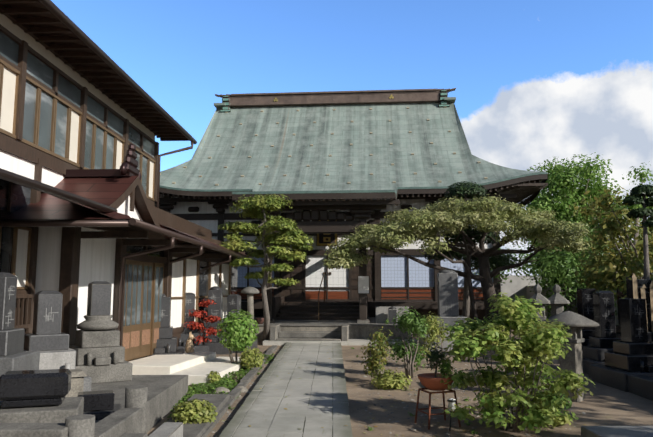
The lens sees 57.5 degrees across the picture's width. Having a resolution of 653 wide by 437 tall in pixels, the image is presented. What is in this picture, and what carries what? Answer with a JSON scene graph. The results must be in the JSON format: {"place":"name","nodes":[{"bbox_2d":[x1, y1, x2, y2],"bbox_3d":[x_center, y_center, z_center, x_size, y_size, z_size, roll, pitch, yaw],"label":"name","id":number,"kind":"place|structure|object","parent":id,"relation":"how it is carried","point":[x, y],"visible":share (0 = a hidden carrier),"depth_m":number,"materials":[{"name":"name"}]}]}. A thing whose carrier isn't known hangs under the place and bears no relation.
{"place":"outdoors","nodes":[
{"label":"outdoors","id":0,"kind":"place"},
{"bbox_2d":[201,339,421,436],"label":"stone path","id":1,"kind":"structure","parent":0,"point":[315,394],"depth_m":8.33,"materials":[{"name":"grey stone"}]},
{"bbox_2d":[51,0,652,274],"label":"sky","id":2,"kind":"structure","parent":0,"point":[534,81],"materials":[{"name":"blue"}]},
{"bbox_2d":[147,327,652,436],"bbox_3d":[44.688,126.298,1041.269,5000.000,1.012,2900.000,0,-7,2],"label":"ground","id":3,"kind":"structure","parent":0,"point":[604,405],"depth_m":8.02,"materials":[{"name":"brown soil"}]},
{"bbox_2d":[0,0,196,333],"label":"building","id":4,"kind":"structure","parent":3,"relation":"on","point":[73,95],"depth_m":9.12,"materials":[{"name":"brown wood"}]},
{"bbox_2d":[35,219,244,361],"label":"wall","id":5,"kind":"structure","parent":4,"relation":"attached to","point":[72,264],"depth_m":10.67,"materials":[{"name":"white paint"}]},
{"bbox_2d":[0,144,258,345],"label":"entrance roof","id":6,"kind":"structure","parent":5,"relation":"attached to","point":[121,190],"depth_m":9.57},
{"bbox_2d":[0,375,229,436],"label":"stone curb","id":7,"kind":"structure","parent":3,"relation":"on","point":[147,403],"depth_m":5.46,"materials":[{"name":"stone"}]},
{"bbox_2d":[0,272,39,375],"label":"gravestone","id":8,"kind":"object","parent":7,"relation":"on","point":[14,356],"visible":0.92,"depth_m":5.81,"materials":[{"name":"stone"}]},
{"bbox_2d":[0,397,83,422],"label":"stone slab","id":9,"kind":"structure","parent":7,"relation":"on","point":[69,406],"depth_m":4.66,"materials":[{"name":"grey stone"}]},
{"bbox_2d":[0,369,71,407],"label":"stone water basin","id":10,"kind":"object","parent":9,"relation":"on","point":[23,388],"visible":1,"depth_m":4.76,"materials":[{"name":"black stone"}]},
{"bbox_2d":[23,291,91,391],"bbox_3d":[-3.267,1.464,6.925,0.850,1.240,0.852,5,-8,-35],"label":"gravestone","id":11,"kind":"object","parent":7,"relation":"on","point":[47,338],"visible":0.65,"depth_m":6.81,"materials":[{"name":"stone"}]},
{"bbox_2d":[65,369,86,396],"bbox_3d":[-2.679,1.802,6.238,0.280,0.405,0.300,4,-8,-27],"label":"stone incense box","id":12,"kind":"object","parent":7,"relation":"on","point":[77,380],"visible":0.4,"depth_m":6.16,"materials":[{"name":"grey stone"}]},
{"bbox_2d":[77,390,120,419],"bbox_3d":[-2.305,1.854,5.935,0.500,0.230,0.400,3,-7,-22],"label":"stone name box","id":13,"kind":"object","parent":7,"relation":"on","point":[100,405],"visible":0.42,"depth_m":5.85,"materials":[{"name":"black stone"}]},
{"bbox_2d":[70,281,132,383],"bbox_3d":[-3.230,1.577,8.411,0.800,1.370,0.830,4,-8,-32],"label":"gravestone","id":14,"kind":"object","parent":7,"relation":"on","point":[100,353],"visible":0.92,"depth_m":8.20,"materials":[{"name":"stone"}]},
{"bbox_2d":[146,294,183,356],"bbox_3d":[-3.336,2.228,12.018,0.900,1.450,0.905,2,-7,-12],"label":"gravestone","id":15,"kind":"object","parent":3,"relation":"on","point":[166,343],"visible":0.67,"depth_m":11.82,"materials":[{"name":"stone"}]},
{"bbox_2d":[129,352,243,385],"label":"entrance steps","id":16,"kind":"structure","parent":3,"relation":"on","point":[196,367],"depth_m":10.44,"materials":[{"name":"stone"}]},
{"bbox_2d":[185,333,194,352],"bbox_3d":[-2.740,2.484,11.958,0.200,0.416,0.162,-1,-7,8],"label":"dog figurine","id":17,"kind":"object","parent":16,"relation":"on","point":[189,346],"visible":1,"depth_m":11.90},
{"bbox_2d":[177,293,208,351],"bbox_3d":[-3.102,2.361,13.214,0.900,1.420,0.905,2,-7,-17],"label":"gravestone","id":18,"kind":"object","parent":3,"relation":"on","point":[190,306],"visible":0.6,"depth_m":12.99,"materials":[{"name":"stone"}]},
{"bbox_2d":[171,399,217,423],"bbox_3d":[-1.530,2.283,6.903,0.534,0.365,0.533,0,-7,2],"label":"shrub","id":19,"kind":"object","parent":3,"relation":"on","point":[195,411],"visible":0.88,"depth_m":6.78,"materials":[{"name":"green plant"}]},
{"bbox_2d":[184,298,221,344],"bbox_3d":[-2.751,2.417,13.092,0.937,1.305,0.790,0,-7,2],"label":"red maple shrub","id":20,"kind":"object","parent":3,"relation":"on","point":[210,319],"visible":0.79,"depth_m":13.02,"materials":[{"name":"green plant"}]},
{"bbox_2d":[207,371,220,382],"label":"small shrub","id":21,"kind":"object","parent":3,"relation":"on","point":[215,376],"visible":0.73,"depth_m":9.57,"materials":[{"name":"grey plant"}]},
{"bbox_2d":[199,286,232,354],"bbox_3d":[-2.612,2.365,13.925,0.900,1.550,0.905,0,-7,-3],"label":"gravestone","id":22,"kind":"object","parent":3,"relation":"on","point":[215,293],"visible":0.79,"depth_m":13.71,"materials":[{"name":"stone"}]},
{"bbox_2d":[163,354,273,422],"bbox_3d":[-1.725,2.684,10.011,1.045,0.253,6.504,0,-7,2],"label":"ground cover plant","id":23,"kind":"object","parent":3,"relation":"on","point":[226,380],"visible":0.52,"depth_m":9.34,"materials":[{"name":"green plant"}]},
{"bbox_2d":[211,386,247,393],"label":"garden rocks","id":24,"kind":"object","parent":3,"relation":"on","point":[219,390],"visible":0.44,"depth_m":8.83,"materials":[{"name":"stone"}]},
{"bbox_2d":[216,309,258,362],"bbox_3d":[-1.689,2.314,11.345,0.829,1.177,0.817,0,-7,2],"label":"shrub round on stems","id":25,"kind":"object","parent":3,"relation":"on","point":[237,336],"visible":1,"depth_m":11.20,"materials":[{"name":"green plant"}]},
{"bbox_2d":[224,294,256,352],"bbox_3d":[-2.217,2.494,14.217,0.900,1.350,0.905,-2,-7,12],"label":"gravestone","id":26,"kind":"object","parent":3,"relation":"on","point":[233,301],"visible":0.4,"depth_m":14.15,"materials":[{"name":"stone"}]},
{"bbox_2d":[241,286,258,337],"bbox_3d":[-1.926,2.485,14.930,0.480,1.553,0.480,0,-7,2],"label":"stone lantern","id":27,"kind":"object","parent":3,"relation":"on","point":[250,291],"visible":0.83,"depth_m":14.89,"materials":[{"name":"grey stone"}]},
{"bbox_2d":[238,348,264,368],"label":"shrub","id":28,"kind":"object","parent":3,"relation":"on","point":[251,359],"visible":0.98,"depth_m":11.04,"materials":[{"name":"green plant"}]},
{"bbox_2d":[217,194,315,342],"bbox_3d":[-1.576,1.318,15.383,2.650,4.021,1.831,0,-7,2],"label":"pine tree","id":29,"kind":"object","parent":3,"relation":"on","point":[287,236],"visible":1,"depth_m":15.31,"materials":[{"name":"green plant"}]},
{"bbox_2d":[254,316,410,342],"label":"stone steps","id":30,"kind":"structure","parent":3,"relation":"on","point":[313,330],"depth_m":15.88,"materials":[{"name":"grey stone"}]},
{"bbox_2d":[155,88,547,326],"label":"temple hall","id":31,"kind":"structure","parent":3,"relation":"on","point":[325,220],"depth_m":21.60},
{"bbox_2d":[255,318,263,323],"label":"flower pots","id":32,"kind":"object","parent":31,"relation":"on","point":[259,320],"visible":0.38,"depth_m":16.29,"materials":[{"name":"ceramic"}]},
{"bbox_2d":[155,102,539,206],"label":"temple roof","id":33,"kind":"structure","parent":31,"relation":"attached to","point":[244,140],"depth_m":23.57,"materials":[{"name":"green metal"}]},
{"bbox_2d":[360,326,392,378],"bbox_3d":[0.839,2.270,9.858,0.561,0.969,0.705,0,-7,2],"label":"nandina shrub","id":34,"kind":"object","parent":3,"relation":"on","point":[376,352],"visible":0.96,"depth_m":9.71,"materials":[{"name":"green plant"}]},
{"bbox_2d":[370,369,411,389],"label":"low shrub","id":35,"kind":"object","parent":3,"relation":"on","point":[390,381],"visible":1,"depth_m":9.24,"materials":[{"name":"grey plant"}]},
{"bbox_2d":[375,307,411,338],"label":"stone block","id":36,"kind":"structure","parent":3,"relation":"on","point":[386,315],"depth_m":16.91,"materials":[{"name":"stone"}]},
{"bbox_2d":[210,348,595,436],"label":"gravel pebbles","id":37,"kind":"object","parent":3,"relation":"on","point":[240,396],"visible":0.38,"depth_m":7.95,"materials":[{"name":"gravel"}]},
{"bbox_2d":[223,346,585,436],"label":"fallen leaves","id":38,"kind":"object","parent":3,"relation":"on","point":[412,415],"visible":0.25,"depth_m":7.91,"materials":[{"name":"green plant"}]},
{"bbox_2d":[387,306,431,377],"bbox_3d":[1.432,2.170,10.379,0.778,1.263,0.784,0,-7,2],"label":"green shrub","id":39,"kind":"object","parent":3,"relation":"on","point":[404,350],"visible":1,"depth_m":10.35,"materials":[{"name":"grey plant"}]},
{"bbox_2d":[415,311,448,367],"bbox_3d":[2.069,2.346,11.441,0.739,1.122,0.504,4,-8,-33],"label":"variegated shrub","id":40,"kind":"object","parent":3,"relation":"on","point":[435,334],"visible":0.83,"depth_m":11.34,"materials":[{"name":"green plant"}]},
{"bbox_2d":[415,342,460,429],"bbox_3d":[1.310,1.954,7.080,0.450,0.979,0.450,2,-7,-17],"label":"pot on stand","id":41,"kind":"object","parent":3,"relation":"on","point":[430,381],"visible":0.92,"depth_m":7.04,"materials":[{"name":"brown ceramic"}]},
{"bbox_2d":[422,270,466,350],"bbox_3d":[3.008,2.244,14.723,1.250,1.950,1.250,-1,-7,5],"label":"grey monument","id":42,"kind":"object","parent":3,"relation":"on","point":[447,294],"visible":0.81,"depth_m":14.52,"materials":[{"name":"stone"}]},
{"bbox_2d":[447,398,455,430],"bbox_3d":[1.433,2.235,6.782,0.102,0.361,0.102,2,-7,-20],"label":"solar lamp","id":43,"kind":"object","parent":3,"relation":"on","point":[451,402],"visible":0.9,"depth_m":6.76,"materials":[{"name":"plastic"}]},
{"bbox_2d":[321,194,591,332],"bbox_3d":[3.794,1.294,16.344,7.919,4.210,3.964,0,-7,2],"label":"spreading tree","id":44,"kind":"object","parent":3,"relation":"on","point":[386,237],"visible":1,"depth_m":15.92,"materials":[{"name":"green plant"}]},
{"bbox_2d":[424,181,518,321],"bbox_3d":[4.359,1.204,17.890,2.851,4.690,1.793,0,-7,2],"label":"conifer tree","id":45,"kind":"object","parent":3,"relation":"on","point":[469,192],"visible":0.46,"depth_m":17.66,"materials":[{"name":"green plant"}]},
{"bbox_2d":[438,292,595,432],"bbox_3d":[2.129,1.659,6.894,1.653,1.602,1.608,0,-7,2],"label":"large bush","id":46,"kind":"object","parent":3,"relation":"on","point":[531,349],"visible":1,"depth_m":6.60,"materials":[{"name":"green plant"}]},
{"bbox_2d":[500,275,546,299],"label":"boundary wall","id":47,"kind":"structure","parent":3,"relation":"on","point":[517,286],"depth_m":26.69,"materials":[{"name":"white paint"}]},
{"bbox_2d":[521,389,571,414],"bbox_3d":[2.655,2.279,7.176,0.631,0.426,0.500,0,-7,2],"label":"shrub","id":48,"kind":"object","parent":3,"relation":"on","point":[568,404],"visible":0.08,"depth_m":7.06,"materials":[{"name":"green plant"}]},
{"bbox_2d":[529,284,582,363],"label":"stone lanterns","id":49,"kind":"object","parent":3,"relation":"on","point":[556,301],"visible":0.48,"depth_m":12.32,"materials":[{"name":"stone"}]},
{"bbox_2d":[474,242,652,320],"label":"hedge","id":50,"kind":"object","parent":3,"relation":"on","point":[567,271],"visible":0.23,"depth_m":19.33,"materials":[{"name":"green plant"}]},
{"bbox_2d":[527,223,611,294],"bbox_3d":[8.668,1.993,21.063,3.116,3.829,4.428,-3,-7,22],"label":"tree","id":51,"kind":"object","parent":3,"relation":"on","point":[548,259],"visible":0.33,"depth_m":20.52,"materials":[{"name":"green plant"}]},
{"bbox_2d":[543,311,599,401],"bbox_3d":[3.496,1.994,8.508,0.594,1.330,0.594,0,-7,-3],"label":"stone lantern","id":52,"kind":"object","parent":3,"relation":"on","point":[572,360],"visible":0.6,"depth_m":8.39,"materials":[{"name":"grey stone"}]},
{"bbox_2d":[522,152,622,259],"bbox_3d":[13.099,0.659,31.134,6.192,8.349,4.925,0,-7,2],"label":"bright green tree","id":53,"kind":"object","parent":3,"relation":"on","point":[564,191],"visible":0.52,"depth_m":30.32,"materials":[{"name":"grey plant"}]},
{"bbox_2d":[569,289,594,350],"bbox_3d":[5.507,2.246,12.539,0.900,1.521,0.903,0,-7,-1],"label":"gravestone","id":54,"kind":"object","parent":3,"relation":"on","point":[585,307],"visible":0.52,"depth_m":12.46,"materials":[{"name":"stone"}]},
{"bbox_2d":[582,291,620,374],"bbox_3d":[5.129,2.093,10.941,0.900,1.516,0.903,0,-7,-1],"label":"gravestone","id":55,"kind":"object","parent":3,"relation":"on","point":[602,340],"visible":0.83,"depth_m":10.84,"materials":[{"name":"stone"}]},
{"bbox_2d":[569,187,652,299],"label":"tree","id":56,"kind":"object","parent":3,"relation":"on","point":[613,225],"visible":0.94,"depth_m":13.22,"materials":[{"name":"green plant"}]},
{"bbox_2d":[581,426,652,436],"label":"stone slab","id":57,"kind":"structure","parent":3,"relation":"on","point":[616,431],"depth_m":6.23,"materials":[{"name":"stone"}]},
{"bbox_2d":[588,364,652,400],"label":"grave kerb","id":58,"kind":"structure","parent":3,"relation":"on","point":[641,385],"depth_m":8.73,"materials":[{"name":"stone"}]},
{"bbox_2d":[591,298,652,391],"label":"gravestone","id":59,"kind":"object","parent":3,"relation":"on","point":[631,352],"visible":0.98,"depth_m":9.52,"materials":[{"name":"stone"}]},
{"bbox_2d":[616,275,637,337],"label":"black gravestone","id":60,"kind":"object","parent":3,"relation":"on","point":[618,327],"visible":0.02,"depth_m":13.01,"materials":[{"name":"stone"}]},
{"bbox_2d":[614,161,652,242],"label":"tree","id":61,"kind":"object","parent":3,"relation":"on","point":[641,175],"visible":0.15,"depth_m":29.90,"materials":[{"name":"green plant"}]},
{"bbox_2d":[622,184,652,278],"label":"cloud pruned tree","id":62,"kind":"object","parent":3,"relation":"on","point":[638,193],"visible":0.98,"depth_m":12.44,"materials":[{"name":"green plant"}]},
{"bbox_2d":[626,279,652,342],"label":"gravestone","id":63,"kind":"object","parent":3,"relation":"on","point":[640,283],"visible":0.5,"depth_m":11.49,"materials":[{"name":"stone"}]},
{"bbox_2d":[632,274,652,331],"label":"wooden grave tablets","id":64,"kind":"object","parent":3,"relation":"on","point":[635,288],"visible":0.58,"depth_m":11.43,"materials":[{"name":"brown wood"}]},
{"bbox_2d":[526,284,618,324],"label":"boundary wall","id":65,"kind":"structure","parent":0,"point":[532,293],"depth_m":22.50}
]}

